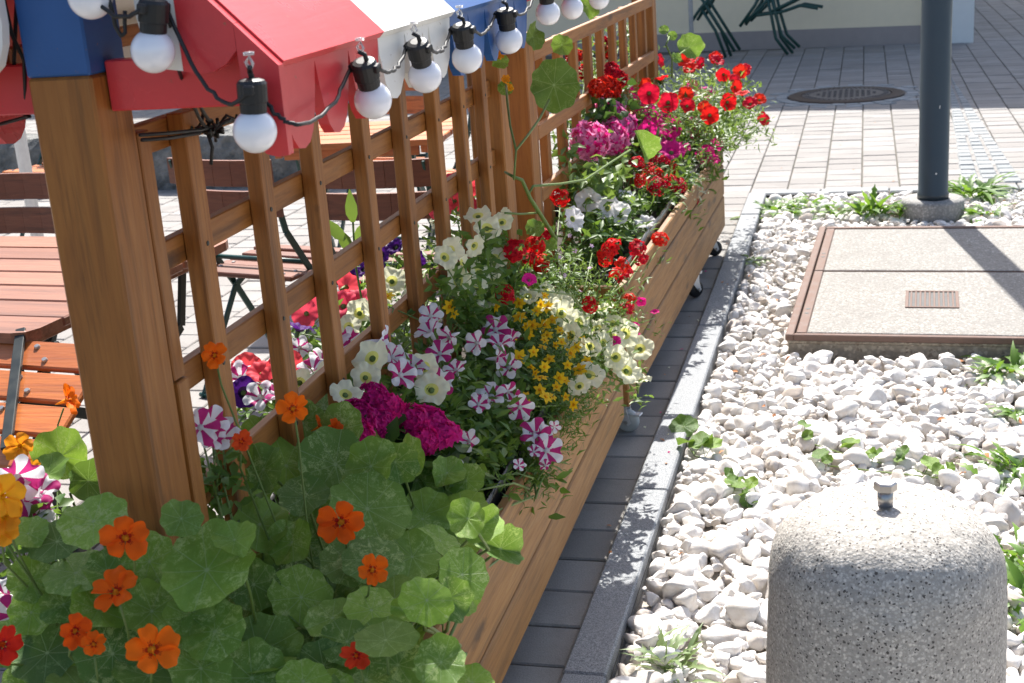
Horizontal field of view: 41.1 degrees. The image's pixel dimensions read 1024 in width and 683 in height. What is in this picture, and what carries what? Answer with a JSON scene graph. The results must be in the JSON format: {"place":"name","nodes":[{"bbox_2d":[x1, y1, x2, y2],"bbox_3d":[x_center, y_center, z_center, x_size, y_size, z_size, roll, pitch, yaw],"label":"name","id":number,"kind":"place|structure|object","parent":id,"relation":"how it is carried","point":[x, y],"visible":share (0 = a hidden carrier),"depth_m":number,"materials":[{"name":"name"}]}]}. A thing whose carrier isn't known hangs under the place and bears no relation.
{"place":"outdoors","nodes":[
{"label":"outdoors","id":0,"kind":"place"},
{"bbox_2d":[0,0,1023,682],"bbox_3d":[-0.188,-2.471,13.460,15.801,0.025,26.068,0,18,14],"label":"paving","id":1,"kind":"structure","parent":0,"point":[996,94],"depth_m":9.61,"materials":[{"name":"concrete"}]},
{"bbox_2d":[2,153,43,235],"bbox_3d":[-2.514,-0.969,7.661,0.453,0.889,0.519,4,19,24],"label":"folding chair","id":2,"kind":"object","parent":1,"relation":"on","point":[38,167],"visible":0.07,"depth_m":7.63,"materials":[{"name":"green paint"}]},
{"bbox_2d":[14,129,43,235],"bbox_3d":[-2.345,-1.702,6.119,0.520,3.160,0.520,0,18,14],"label":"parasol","id":3,"kind":"object","parent":1,"relation":"on","point":[23,155],"depth_m":6.36,"materials":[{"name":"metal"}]},
{"bbox_2d":[0,172,79,438],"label":"folding chair","id":4,"kind":"object","parent":1,"relation":"on","point":[30,185],"visible":0.28,"depth_m":4.71,"materials":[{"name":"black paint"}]},
{"bbox_2d":[0,327,86,551],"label":"folding chair","id":5,"kind":"object","parent":1,"relation":"on","point":[42,385],"visible":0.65,"depth_m":3.15,"materials":[{"name":"brown wood"}]},
{"bbox_2d":[0,236,228,552],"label":"slatted table","id":6,"kind":"object","parent":1,"relation":"on","point":[33,301],"visible":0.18,"depth_m":3.72,"materials":[{"name":"brown wood"}]},
{"bbox_2d":[0,123,318,189],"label":"stone wall","id":7,"kind":"structure","parent":1,"relation":"on","point":[226,147],"depth_m":9.24,"materials":[{"name":"grey stone"}]},
{"bbox_2d":[166,157,342,404],"bbox_3d":[-0.881,-0.268,5.009,0.453,0.889,0.519,5,19,28],"label":"folding chair","id":8,"kind":"object","parent":1,"relation":"on","point":[297,260],"visible":0.38,"depth_m":4.81,"materials":[{"name":"green paint"}]},
{"bbox_2d":[275,118,452,301],"bbox_3d":[-0.622,-0.582,6.200,0.800,0.745,0.614,-1,17,11],"label":"slatted table","id":9,"kind":"object","parent":1,"relation":"on","point":[333,143],"visible":0.23,"depth_m":5.90,"materials":[{"name":"brown wood"}]},
{"bbox_2d":[325,158,437,284],"bbox_3d":[-0.390,-0.235,4.784,0.453,0.889,0.519,1,18,16],"label":"folding chair","id":10,"kind":"object","parent":1,"relation":"on","point":[385,178],"visible":0.12,"depth_m":4.47,"materials":[{"name":"green paint"}]},
{"bbox_2d":[337,79,428,247],"bbox_3d":[-0.637,-0.882,6.932,0.453,0.889,0.519,3,19,22],"label":"folding chair","id":11,"kind":"object","parent":1,"relation":"on","point":[415,104],"visible":0.06,"depth_m":6.99,"materials":[{"name":"green paint"}]},
{"bbox_2d":[425,108,537,249],"bbox_3d":[-0.154,-0.787,6.511,0.453,0.889,0.519,12,24,43],"label":"folding chair","id":12,"kind":"object","parent":1,"relation":"on","point":[453,169],"visible":0.04,"depth_m":6.66,"materials":[{"name":"green paint"}]},
{"bbox_2d":[502,218,738,682],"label":"paving strip","id":13,"kind":"object","parent":1,"relation":"on","point":[543,651],"visible":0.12,"depth_m":3.78,"materials":[{"name":"grey concrete"}]},
{"bbox_2d":[0,0,623,682],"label":"planter trellis","id":14,"kind":"object","parent":13,"relation":"on","point":[90,86],"visible":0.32,"depth_m":2.04,"materials":[{"name":"brown wood"}]},
{"bbox_2d":[0,454,73,667],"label":"petunia plant","id":15,"kind":"object","parent":14,"relation":"on","point":[39,485],"visible":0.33,"depth_m":2.19,"materials":[{"name":"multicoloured plant"}]},
{"bbox_2d":[0,383,274,682],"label":"nasturtium plant","id":16,"kind":"object","parent":14,"relation":"on","point":[89,615],"visible":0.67,"depth_m":1.91,"materials":[{"name":"green plant"}]},
{"bbox_2d":[193,405,263,522],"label":"petunia plant","id":17,"kind":"object","parent":14,"relation":"in","point":[215,429],"visible":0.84,"depth_m":2.13,"materials":[{"name":"green plant"}]},
{"bbox_2d":[231,272,367,411],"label":"petunia plant","id":18,"kind":"object","parent":14,"relation":"in","point":[258,370],"visible":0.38,"depth_m":3.55,"materials":[{"name":"red plant"}]},
{"bbox_2d":[0,0,608,164],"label":"light string","id":19,"kind":"object","parent":14,"relation":"hanging from","point":[152,49],"visible":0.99,"depth_m":1.91,"materials":[{"name":"white glass"}]},
{"bbox_2d":[160,342,488,682],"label":"nasturtium plant","id":20,"kind":"object","parent":14,"relation":"on","point":[346,533],"visible":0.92,"depth_m":2.09,"materials":[{"name":"green plant"}]},
{"bbox_2d":[233,238,426,428],"bbox_3d":[-0.469,0.003,3.621,0.314,0.306,1.500,0,18,14],"label":"petunia plant","id":21,"kind":"object","parent":14,"relation":"in","point":[241,383],"visible":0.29,"depth_m":3.50,"materials":[{"name":"purple plant"}]},
{"bbox_2d":[231,326,429,422],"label":"petunia plant","id":22,"kind":"object","parent":14,"relation":"on","point":[259,396],"visible":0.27,"depth_m":3.01,"materials":[{"name":"multicoloured plant"}]},
{"bbox_2d":[329,189,361,298],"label":"seedling","id":23,"kind":"object","parent":14,"relation":"on","point":[340,235],"visible":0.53,"depth_m":3.40,"materials":[{"name":"green plant"}]},
{"bbox_2d":[296,219,453,389],"bbox_3d":[-0.276,-0.058,3.713,0.315,0.343,1.828,-3,17,4],"label":"petunia plant","id":24,"kind":"object","parent":14,"relation":"on","point":[357,313],"visible":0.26,"depth_m":3.41,"materials":[{"name":"white plant"}]},
{"bbox_2d":[304,340,454,432],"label":"petunia plant","id":25,"kind":"object","parent":14,"relation":"on","point":[369,360],"visible":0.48,"depth_m":2.76,"materials":[{"name":"white plant"}]},
{"bbox_2d":[341,380,496,495],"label":"geranium plant","id":26,"kind":"object","parent":14,"relation":"on","point":[385,414],"visible":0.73,"depth_m":2.63,"materials":[{"name":"purple plant"}]},
{"bbox_2d":[354,497,523,682],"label":"nasturtium plant","id":27,"kind":"object","parent":14,"relation":"on","point":[392,650],"visible":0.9,"depth_m":1.88,"materials":[{"name":"green plant"}]},
{"bbox_2d":[418,172,476,266],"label":"petunia plant","id":28,"kind":"object","parent":14,"relation":"on","point":[453,200],"visible":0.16,"depth_m":3.83,"materials":[{"name":"green plant"}]},
{"bbox_2d":[350,303,584,519],"bbox_3d":[-0.100,0.163,2.975,0.433,0.478,0.874,6,20,30],"label":"petunia plant","id":29,"kind":"object","parent":14,"relation":"in","point":[491,407],"visible":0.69,"depth_m":2.99,"materials":[{"name":"multicoloured plant"}]},
{"bbox_2d":[407,205,550,403],"bbox_3d":[-0.054,-0.093,3.453,0.204,0.530,0.783,0,18,14],"label":"petunia plant","id":30,"kind":"object","parent":14,"relation":"in","point":[486,263],"visible":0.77,"depth_m":3.31,"materials":[{"name":"white plant"}]},
{"bbox_2d":[354,286,637,463],"bbox_3d":[0.079,0.005,3.435,0.404,0.516,1.086,4,19,26],"label":"bidens plant","id":31,"kind":"object","parent":14,"relation":"on","point":[546,371],"visible":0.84,"depth_m":3.36,"materials":[{"name":"yellow plant"}]},
{"bbox_2d":[479,420,575,514],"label":"calibrachoa plant","id":32,"kind":"object","parent":14,"relation":"in","point":[533,449],"visible":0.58,"depth_m":2.94,"materials":[{"name":"green plant"}]},
{"bbox_2d":[495,188,585,360],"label":"verbena plant","id":33,"kind":"object","parent":14,"relation":"on","point":[516,255],"visible":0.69,"depth_m":3.69,"materials":[{"name":"red plant"}]},
{"bbox_2d":[526,233,619,328],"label":"trailing plant","id":34,"kind":"object","parent":14,"relation":"on","point":[573,276],"visible":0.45,"depth_m":3.87,"materials":[{"name":"green plant"}]},
{"bbox_2d":[492,0,661,260],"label":"climbing nasturtium","id":35,"kind":"object","parent":14,"relation":"attached to","point":[555,87],"visible":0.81,"depth_m":3.72,"materials":[{"name":"green plant"}]},
{"bbox_2d":[516,281,653,426],"bbox_3d":[0.195,0.038,3.692,0.306,0.449,0.734,4,19,24],"label":"petunia plant","id":36,"kind":"object","parent":14,"relation":"in","point":[622,363],"visible":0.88,"depth_m":3.64,"materials":[{"name":"white plant"}]},
{"bbox_2d":[512,273,670,373],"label":"calibrachoa plant","id":37,"kind":"object","parent":14,"relation":"in","point":[529,279],"visible":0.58,"depth_m":3.49,"materials":[{"name":"green plant"}]},
{"bbox_2d":[571,232,671,342],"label":"verbena plant","id":38,"kind":"object","parent":14,"relation":"on","point":[610,247],"visible":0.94,"depth_m":3.93,"materials":[{"name":"red plant"}]},
{"bbox_2d":[506,0,724,431],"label":"planter trellis","id":39,"kind":"object","parent":13,"relation":"on","point":[673,283],"visible":0.38,"depth_m":4.83,"materials":[{"name":"brown wood"}]},
{"bbox_2d":[551,97,638,229],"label":"geranium plant","id":40,"kind":"object","parent":39,"relation":"on","point":[611,141],"visible":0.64,"depth_m":4.69,"materials":[{"name":"pink plant"}]},
{"bbox_2d":[554,183,659,275],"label":"petunia plant","id":41,"kind":"object","parent":39,"relation":"in","point":[614,215],"visible":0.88,"depth_m":4.57,"materials":[{"name":"white plant"}]},
{"bbox_2d":[550,23,676,205],"bbox_3d":[0.472,-1.130,6.229,0.331,0.683,2.155,0,18,14],"label":"flowering plant","id":42,"kind":"object","parent":39,"relation":"on","point":[581,77],"visible":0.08,"depth_m":5.66,"materials":[{"name":"red plant"}]},
{"bbox_2d":[584,61,668,189],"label":"geranium plant","id":43,"kind":"object","parent":39,"relation":"on","point":[614,78],"visible":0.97,"depth_m":5.05,"materials":[{"name":"red plant"}]},
{"bbox_2d":[622,155,706,230],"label":"verbena plant","id":44,"kind":"object","parent":39,"relation":"on","point":[653,187],"visible":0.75,"depth_m":5.25,"materials":[{"name":"red plant"}]},
{"bbox_2d":[618,79,728,221],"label":"petunia plant","id":45,"kind":"object","parent":39,"relation":"in","point":[673,148],"visible":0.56,"depth_m":5.65,"materials":[{"name":"red plant"}]},
{"bbox_2d":[636,142,710,205],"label":"silver filler plant","id":46,"kind":"object","parent":39,"relation":"in","point":[691,171],"visible":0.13,"depth_m":5.59,"materials":[{"name":"green plant"}]},
{"bbox_2d":[659,25,704,77],"bbox_3d":[0.715,-1.257,5.796,0.120,0.240,0.834,0,18,14],"label":"climbing nasturtium","id":47,"kind":"object","parent":39,"relation":"attached to","point":[690,45],"visible":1,"depth_m":6.15,"materials":[{"name":"green plant"}]},
{"bbox_2d":[594,51,777,185],"bbox_3d":[0.883,-1.085,6.353,0.613,0.616,2.243,1,18,18],"label":"petunia plant","id":48,"kind":"object","parent":39,"relation":"in","point":[707,114],"visible":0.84,"depth_m":6.09,"materials":[{"name":"red plant"}]},
{"bbox_2d":[560,192,765,682],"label":"kerb","id":49,"kind":"structure","parent":1,"relation":"on","point":[592,658],"depth_m":3.84,"materials":[{"name":"concrete"}]},
{"bbox_2d":[673,0,710,66],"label":"parasol","id":50,"kind":"object","parent":1,"relation":"on","point":[691,26],"visible":0.29,"depth_m":14.23,"materials":[{"name":"metal"}]},
{"bbox_2d":[693,0,740,57],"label":"folded chair","id":51,"kind":"object","parent":1,"relation":"on","point":[707,5],"visible":0.96,"depth_m":14.61,"materials":[{"name":"green paint"}]},
{"bbox_2d":[527,0,974,55],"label":"house","id":52,"kind":"structure","parent":1,"relation":"on","point":[847,23],"depth_m":15.20,"materials":[{"name":"paint"}]},
{"bbox_2d":[608,144,916,553],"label":"petal litter","id":53,"kind":"object","parent":1,"relation":"on","point":[669,367],"visible":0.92,"depth_m":4.41,"materials":[{"name":"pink plant"}]},
{"bbox_2d":[739,0,822,54],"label":"folded chair","id":54,"kind":"object","parent":1,"relation":"on","point":[762,6],"visible":1,"depth_m":14.45,"materials":[{"name":"green paint"}]},
{"bbox_2d":[789,86,904,103],"bbox_3d":[2.777,-2.033,11.351,0.940,0.062,0.940,0,18,14],"label":"manhole cover","id":55,"kind":"object","parent":1,"relation":"on","point":[852,94],"visible":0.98,"depth_m":11.26,"materials":[{"name":"metal"}]},
{"bbox_2d":[753,77,1023,195],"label":"granite sett strip","id":56,"kind":"object","parent":1,"relation":"on","point":[982,160],"visible":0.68,"depth_m":8.73,"materials":[{"name":"grey stone"}]},
{"bbox_2d":[608,188,1023,682],"bbox_3d":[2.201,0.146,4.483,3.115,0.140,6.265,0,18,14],"label":"gravel","id":57,"kind":"structure","parent":0,"point":[848,399],"depth_m":4.14,"materials":[{"name":"white gravel"}]},
{"bbox_2d":[620,622,727,682],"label":"weed plant","id":58,"kind":"object","parent":57,"relation":"on","point":[687,653],"visible":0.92,"depth_m":3.02,"materials":[{"name":"green plant"}]},
{"bbox_2d":[668,414,722,457],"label":"weed plant","id":59,"kind":"object","parent":57,"relation":"on","point":[688,425],"visible":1,"depth_m":4.17,"materials":[{"name":"green plant"}]},
{"bbox_2d":[724,467,757,508],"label":"weed plant","id":60,"kind":"object","parent":57,"relation":"on","point":[733,480],"visible":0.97,"depth_m":3.83,"materials":[{"name":"green plant"}]},
{"bbox_2d":[743,254,768,266],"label":"weed plant","id":61,"kind":"object","parent":57,"relation":"on","point":[755,258],"visible":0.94,"depth_m":6.33,"materials":[{"name":"green plant"}]},
{"bbox_2d":[731,198,810,218],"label":"weed plant","id":62,"kind":"object","parent":57,"relation":"on","point":[769,204],"visible":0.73,"depth_m":7.34,"materials":[{"name":"green plant"}]},
{"bbox_2d":[781,191,840,212],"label":"weed plant","id":63,"kind":"object","parent":57,"relation":"on","point":[803,199],"visible":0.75,"depth_m":7.42,"materials":[{"name":"green plant"}]},
{"bbox_2d":[812,200,861,219],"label":"weed plant","id":64,"kind":"object","parent":57,"relation":"on","point":[826,206],"visible":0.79,"depth_m":7.18,"materials":[{"name":"green plant"}]},
{"bbox_2d":[678,200,1021,554],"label":"leaf litter","id":65,"kind":"object","parent":57,"relation":"on","point":[940,418],"visible":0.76,"depth_m":4.52,"materials":[{"name":"brown plant"}]},
{"bbox_2d":[832,184,906,222],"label":"weed plant","id":66,"kind":"object","parent":57,"relation":"on","point":[870,206],"visible":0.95,"depth_m":7.07,"materials":[{"name":"green plant"}]},
{"bbox_2d":[798,420,955,478],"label":"weed plant","id":67,"kind":"object","parent":57,"relation":"on","point":[934,465],"visible":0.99,"depth_m":4.00,"materials":[{"name":"green plant"}]},
{"bbox_2d":[766,478,1007,682],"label":"bollard","id":68,"kind":"object","parent":57,"relation":"on","point":[884,580],"visible":1,"depth_m":2.13,"materials":[{"name":"concrete"}]},
{"bbox_2d":[888,202,906,218],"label":"weed plant","id":69,"kind":"object","parent":57,"relation":"on","point":[900,209],"visible":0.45,"depth_m":6.99,"materials":[{"name":"green plant"}]},
{"bbox_2d":[785,225,1023,364],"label":"access cover","id":70,"kind":"object","parent":57,"relation":"on","point":[893,293],"visible":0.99,"depth_m":5.44,"materials":[{"name":"concrete"}]},
{"bbox_2d":[901,0,964,224],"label":"lamp post","id":71,"kind":"object","parent":57,"relation":"on","point":[932,199],"visible":0.93,"depth_m":6.82,"materials":[{"name":"metal"}]},
{"bbox_2d":[948,171,1020,204],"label":"weed plant","id":72,"kind":"object","parent":57,"relation":"on","point":[987,189],"visible":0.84,"depth_m":7.32,"materials":[{"name":"green plant"}]},
{"bbox_2d":[948,441,1023,494],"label":"weed plant","id":73,"kind":"object","parent":57,"relation":"on","point":[1005,458],"visible":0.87,"depth_m":3.89,"materials":[{"name":"green plant"}]},
{"bbox_2d":[960,202,1013,223],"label":"weed plant","id":74,"kind":"object","parent":57,"relation":"on","point":[971,210],"visible":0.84,"depth_m":6.89,"materials":[{"name":"green plant"}]},
{"bbox_2d":[955,341,1023,385],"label":"weed plant","id":75,"kind":"object","parent":57,"relation":"on","point":[1015,357],"visible":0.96,"depth_m":4.67,"materials":[{"name":"green plant"}]},
{"bbox_2d":[984,403,1023,422],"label":"weed plant","id":76,"kind":"object","parent":57,"relation":"on","point":[1005,410],"visible":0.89,"depth_m":4.28,"materials":[{"name":"green plant"}]},
{"bbox_2d":[993,522,1023,565],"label":"weed plant","id":77,"kind":"object","parent":57,"relation":"on","point":[1018,550],"visible":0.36,"depth_m":3.40,"materials":[{"name":"green plant"}]},
{"bbox_2d":[1004,555,1023,642],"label":"weed plant","id":78,"kind":"object","parent":57,"relation":"on","point":[1015,576],"visible":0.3,"depth_m":3.20,"materials":[{"name":"green plant"}]}
]}

